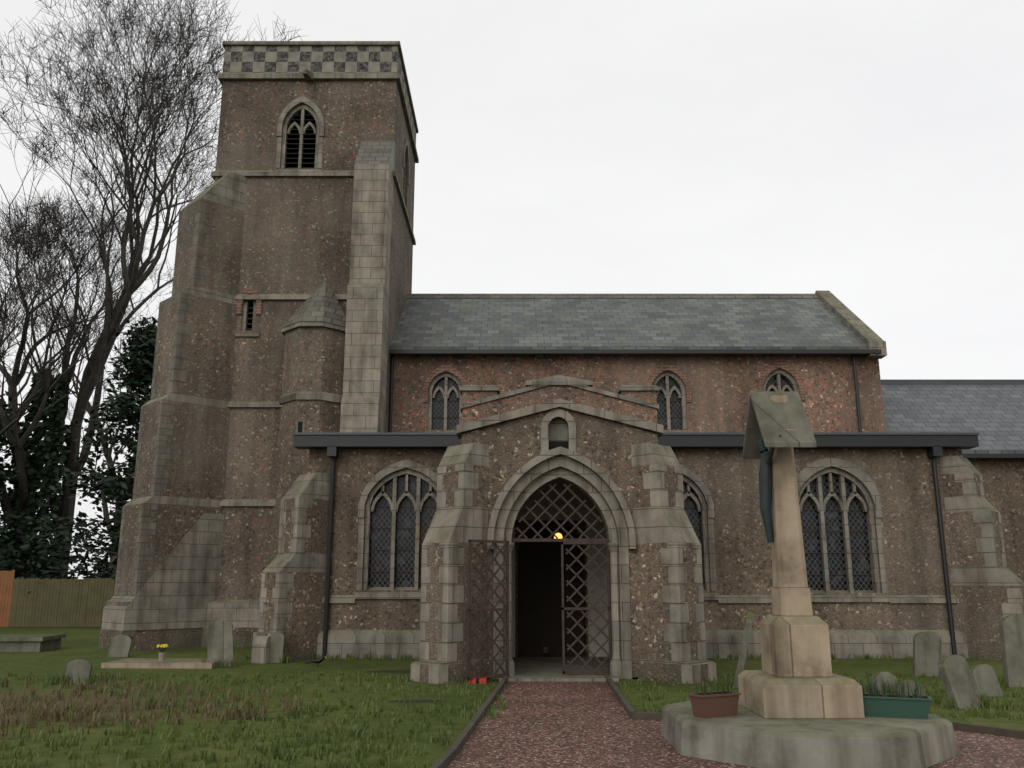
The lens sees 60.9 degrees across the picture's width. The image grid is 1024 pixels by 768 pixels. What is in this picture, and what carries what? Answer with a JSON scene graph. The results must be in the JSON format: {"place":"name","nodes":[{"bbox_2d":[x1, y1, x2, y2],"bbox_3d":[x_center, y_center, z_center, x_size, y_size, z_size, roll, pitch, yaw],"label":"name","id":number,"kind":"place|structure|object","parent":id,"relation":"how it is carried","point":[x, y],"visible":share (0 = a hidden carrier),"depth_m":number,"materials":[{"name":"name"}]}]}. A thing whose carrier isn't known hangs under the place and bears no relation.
{"place":"outdoors","nodes":[
{"label":"outdoors","id":0,"kind":"place"},
{"bbox_2d":[0,627,1023,767],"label":"ground grass","id":1,"kind":"structure","parent":0,"point":[79,642],"depth_m":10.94,"materials":[{"name":"green plant"}]},
{"bbox_2d":[0,391,54,578],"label":"ivy","id":2,"kind":"object","parent":1,"relation":"on","point":[5,475],"visible":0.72,"depth_m":30.39,"materials":[{"name":"green plant"}]},
{"bbox_2d":[0,634,65,651],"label":"ledger tomb","id":3,"kind":"object","parent":1,"relation":"on","point":[27,642],"visible":1,"depth_m":18.01,"materials":[{"name":"stone"}]},
{"bbox_2d":[0,570,115,627],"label":"close board fence","id":4,"kind":"object","parent":1,"relation":"on","point":[46,602],"visible":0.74,"depth_m":27.47,"materials":[{"name":"brown wood"}]},
{"bbox_2d":[65,659,92,683],"bbox_3d":[-6.242,4.184,12.518,0.348,0.441,0.148,3,-13,-11],"label":"headstone","id":5,"kind":"object","parent":1,"relation":"on","point":[80,667],"visible":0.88,"depth_m":12.51,"materials":[{"name":"stone"}]},
{"bbox_2d":[1,268,166,578],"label":"bare tree","id":6,"kind":"object","parent":1,"relation":"on","point":[110,462],"visible":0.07,"depth_m":46.56,"materials":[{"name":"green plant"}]},
{"bbox_2d":[16,315,157,578],"bbox_3d":[-12.487,2.842,30.081,7.010,10.782,6.623,0,-13,0],"label":"yew tree","id":7,"kind":"object","parent":1,"relation":"on","point":[123,406],"visible":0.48,"depth_m":29.16,"materials":[{"name":"green plant"}]},
{"bbox_2d":[0,114,173,578],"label":"bare tree","id":8,"kind":"object","parent":1,"relation":"on","point":[45,471],"visible":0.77,"depth_m":32.06,"materials":[{"name":"brown plant"}]},
{"bbox_2d":[107,635,131,657],"bbox_3d":[-7.578,5.116,16.814,0.412,0.529,0.134,3,-13,-11],"label":"headstone","id":9,"kind":"object","parent":1,"relation":"on","point":[120,646],"depth_m":16.79,"materials":[{"name":"stone"}]},
{"bbox_2d":[0,0,302,578],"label":"bare tree","id":10,"kind":"object","parent":1,"relation":"on","point":[137,276],"visible":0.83,"depth_m":33.69,"materials":[{"name":"brown plant"}]},
{"bbox_2d":[207,620,233,667],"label":"gravestone","id":11,"kind":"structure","parent":1,"relation":"on","point":[220,644],"depth_m":14.94,"materials":[{"name":"stone"}]},
{"bbox_2d":[98,41,418,650],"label":"church tower","id":12,"kind":"structure","parent":1,"relation":"on","point":[335,379],"depth_m":20.16,"materials":[{"name":"grey stone"}]},
{"bbox_2d":[251,636,270,663],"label":"gravestone","id":13,"kind":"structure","parent":1,"relation":"on","point":[261,649],"depth_m":15.57,"materials":[{"name":"stone"}]},
{"bbox_2d":[270,632,284,662],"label":"gravestone","id":14,"kind":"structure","parent":1,"relation":"on","point":[277,645],"depth_m":15.64,"materials":[{"name":"stone"}]},
{"bbox_2d":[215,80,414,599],"bbox_3d":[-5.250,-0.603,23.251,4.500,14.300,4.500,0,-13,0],"label":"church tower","id":15,"kind":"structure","parent":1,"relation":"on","point":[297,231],"depth_m":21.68,"materials":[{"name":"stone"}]},
{"bbox_2d":[306,656,326,664],"bbox_3d":[-3.374,4.782,15.016,0.358,0.173,0.090,0,-13,0],"label":"blackbird","id":16,"kind":"object","parent":1,"relation":"on","point":[319,660],"visible":1,"depth_m":15.00,"materials":[{"name":"black"}]},
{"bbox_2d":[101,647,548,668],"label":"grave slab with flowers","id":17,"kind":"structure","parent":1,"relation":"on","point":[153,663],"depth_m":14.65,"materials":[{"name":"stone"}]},
{"bbox_2d":[157,644,167,660],"bbox_3d":[-6.104,4.681,15.191,0.183,0.266,0.166,0,-13,0],"label":"flower vase","id":18,"kind":"object","parent":17,"relation":"on","point":[162,655],"visible":1,"depth_m":15.15,"materials":[{"name":"stone"}]},
{"bbox_2d":[229,670,439,718],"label":"worn earth patches","id":19,"kind":"object","parent":1,"relation":"on","point":[397,671],"visible":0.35,"depth_m":13.98,"materials":[{"name":"brown soil"}]},
{"bbox_2d":[499,675,618,681],"bbox_3d":[0.685,4.375,12.930,1.750,0.050,0.450,0,-13,0],"label":"doorstep","id":20,"kind":"object","parent":1,"relation":"on","point":[558,678],"visible":0.93,"depth_m":12.71,"materials":[{"name":"grey stone"}]},
{"bbox_2d":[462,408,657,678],"bbox_3d":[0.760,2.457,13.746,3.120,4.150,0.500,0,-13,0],"label":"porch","id":21,"kind":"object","parent":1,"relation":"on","point":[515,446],"visible":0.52,"depth_m":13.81,"materials":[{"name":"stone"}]},
{"bbox_2d":[410,375,716,684],"bbox_3d":[0.760,2.512,15.151,4.509,4.700,4.654,0,-13,0],"label":"church porch","id":22,"kind":"object","parent":1,"relation":"on","point":[657,534],"visible":0.88,"depth_m":13.52,"materials":[{"name":"grey stone"}]},
{"bbox_2d":[467,484,611,683],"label":"lattice gates","id":23,"kind":"object","parent":22,"relation":"attached to","point":[586,540],"visible":0.97,"depth_m":13.33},
{"bbox_2d":[253,432,1023,660],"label":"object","id":24,"kind":"object","parent":1,"relation":"on","point":[837,524],"visible":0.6,"depth_m":17.02,"materials":[{"name":"grey stone"}]},
{"bbox_2d":[734,612,753,688],"bbox_3d":[3.251,3.769,12.236,0.358,1.108,0.460,-3,-13,15],"label":"leaning headstone","id":25,"kind":"object","parent":1,"relation":"on","point":[745,643],"visible":0.88,"depth_m":12.03,"materials":[{"name":"stone"}]},
{"bbox_2d":[871,672,896,691],"bbox_3d":[4.962,4.024,11.617,0.328,0.358,0.149,2,-13,-9],"label":"headstone","id":26,"kind":"object","parent":1,"relation":"on","point":[885,676],"visible":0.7,"depth_m":11.59,"materials":[{"name":"stone"}]},
{"bbox_2d":[896,679,924,695],"bbox_3d":[4.778,3.742,10.418,0.336,0.394,0.157,-3,-13,13],"label":"headstone","id":27,"kind":"object","parent":1,"relation":"on","point":[911,684],"visible":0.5,"depth_m":10.38,"materials":[{"name":"stone"}]},
{"bbox_2d":[913,632,941,676],"bbox_3d":[6.420,4.228,13.466,0.443,0.767,0.155,-1,-13,4],"label":"headstone","id":28,"kind":"object","parent":1,"relation":"on","point":[927,651],"visible":0.85,"depth_m":13.43,"materials":[{"name":"stone"}]},
{"bbox_2d":[938,655,980,709],"bbox_3d":[5.241,3.532,10.167,0.426,0.708,0.218,4,-13,-16],"label":"headstone","id":29,"kind":"object","parent":1,"relation":"on","point":[958,680],"visible":0.88,"depth_m":10.14,"materials":[{"name":"stone"}]},
{"bbox_2d":[970,664,1002,696],"bbox_3d":[6.061,3.853,11.146,0.402,0.515,0.159,3,-13,-15],"label":"gravestone","id":30,"kind":"object","parent":1,"relation":"on","point":[985,677],"visible":0.73,"depth_m":11.11,"materials":[{"name":"stone"}]},
{"bbox_2d":[998,615,1023,687],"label":"headstone","id":31,"kind":"object","parent":1,"relation":"on","point":[1011,630],"visible":0.92,"depth_m":12.17,"materials":[{"name":"stone"}]},
{"bbox_2d":[0,0,1023,578],"label":"sky","id":32,"kind":"structure","parent":0,"point":[869,154],"materials":[{"name":"white"}]},
{"bbox_2d":[308,449,961,656],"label":"aisle wall","id":33,"kind":"structure","parent":0,"point":[902,479],"depth_m":17.05,"materials":[{"name":"brown stone"}]},
{"bbox_2d":[392,355,885,431],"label":"clerestory wall","id":34,"kind":"structure","parent":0,"point":[723,387],"depth_m":21.45,"materials":[{"name":"brown stone"}]},
{"bbox_2d":[388,291,886,431],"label":"nave roof","id":35,"kind":"structure","parent":34,"relation":"on","point":[823,323],"depth_m":22.27,"materials":[{"name":"grey stone"}]},
{"bbox_2d":[429,674,1023,767],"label":"gravel path","id":36,"kind":"structure","parent":0,"point":[573,725],"depth_m":8.19,"materials":[{"name":"brown gravel"}]},
{"bbox_2d":[662,392,957,767],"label":"war memorial cross","id":37,"kind":"object","parent":36,"relation":"on","point":[800,704],"visible":0.98,"depth_m":7.54,"materials":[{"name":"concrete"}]},
{"bbox_2d":[687,675,740,718],"bbox_3d":[1.780,2.723,7.659,0.444,0.374,0.194,7,-14,-27],"label":"planter","id":38,"kind":"object","parent":37,"relation":"on","point":[705,704],"visible":1,"depth_m":7.58,"materials":[{"name":"brown"}]},
{"bbox_2d":[858,673,931,718],"bbox_3d":[3.320,2.721,7.639,0.644,0.369,0.224,-5,-13,19],"label":"planter","id":39,"kind":"object","parent":37,"relation":"on","point":[916,705],"visible":0.93,"depth_m":7.55,"materials":[{"name":"green plastic"}]},
{"bbox_2d":[881,379,1023,581],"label":"chancel","id":40,"kind":"structure","parent":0,"point":[991,411],"depth_m":22.37,"materials":[{"name":"grey stone"}]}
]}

